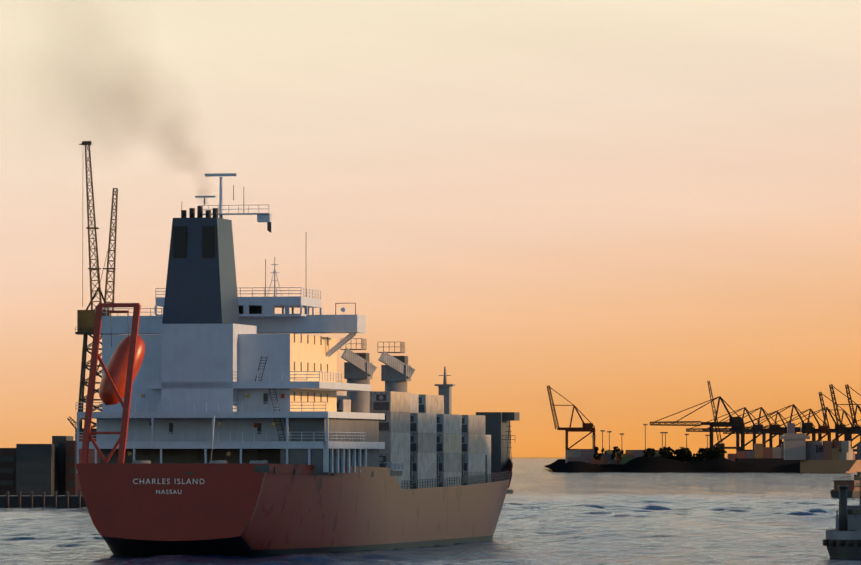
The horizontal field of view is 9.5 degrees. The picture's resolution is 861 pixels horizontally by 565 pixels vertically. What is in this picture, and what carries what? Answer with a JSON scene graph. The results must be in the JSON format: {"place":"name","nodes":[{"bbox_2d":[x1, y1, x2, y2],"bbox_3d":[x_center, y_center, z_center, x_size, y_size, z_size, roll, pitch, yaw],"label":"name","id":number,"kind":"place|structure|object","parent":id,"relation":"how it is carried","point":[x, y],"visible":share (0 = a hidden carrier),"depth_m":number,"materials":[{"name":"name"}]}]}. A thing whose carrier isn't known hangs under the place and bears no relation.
{"place":"outdoors","nodes":[
{"label":"outdoors","id":0,"kind":"place"},
{"bbox_2d":[67,141,118,494],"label":"dock crane","id":1,"kind":"object","parent":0,"point":[85,322],"visible":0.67,"depth_m":1245.58,"materials":[{"name":"metal"}]},
{"bbox_2d":[0,0,214,203],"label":"smoke","id":2,"kind":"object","parent":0,"point":[134,124],"depth_m":643.32,"materials":[{"name":"grey"}]},
{"bbox_2d":[0,0,860,456],"bbox_3d":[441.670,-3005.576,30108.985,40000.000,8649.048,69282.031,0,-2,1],"label":"sky","id":3,"kind":"structure","parent":0,"point":[616,218],"depth_m":29881.88,"materials":[{"name":"orange"}]},
{"bbox_2d":[0,457,860,564],"bbox_3d":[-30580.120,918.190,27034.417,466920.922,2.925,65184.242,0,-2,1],"label":"water","id":4,"kind":"structure","parent":0,"point":[547,516],"depth_m":828.39,"materials":[{"name":"liquid"}]},
{"bbox_2d":[0,436,86,507],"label":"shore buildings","id":5,"kind":"structure","parent":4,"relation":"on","point":[37,475],"depth_m":1495.66,"materials":[{"name":"brick"}]},
{"bbox_2d":[76,173,519,556],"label":"cargo ship","id":6,"kind":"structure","parent":4,"relation":"on","point":[230,422],"depth_m":621.19,"materials":[{"name":"red metal"}]},
{"bbox_2d":[544,381,860,472],"bbox_3d":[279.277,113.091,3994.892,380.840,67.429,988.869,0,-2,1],"label":"terminal","id":7,"kind":"structure","parent":4,"relation":"on","point":[796,452],"depth_m":3681.94,"materials":[{"name":"black metal"}]},
{"bbox_2d":[823,476,860,559],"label":"tug","id":8,"kind":"object","parent":4,"relation":"on","point":[842,540],"visible":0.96,"depth_m":596.34,"materials":[{"name":"grey metal"}]},
{"bbox_2d":[830,472,860,496],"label":"ferry","id":9,"kind":"object","parent":4,"relation":"on","point":[852,491],"visible":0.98,"depth_m":1467.52,"materials":[{"name":"metal"}]}
]}

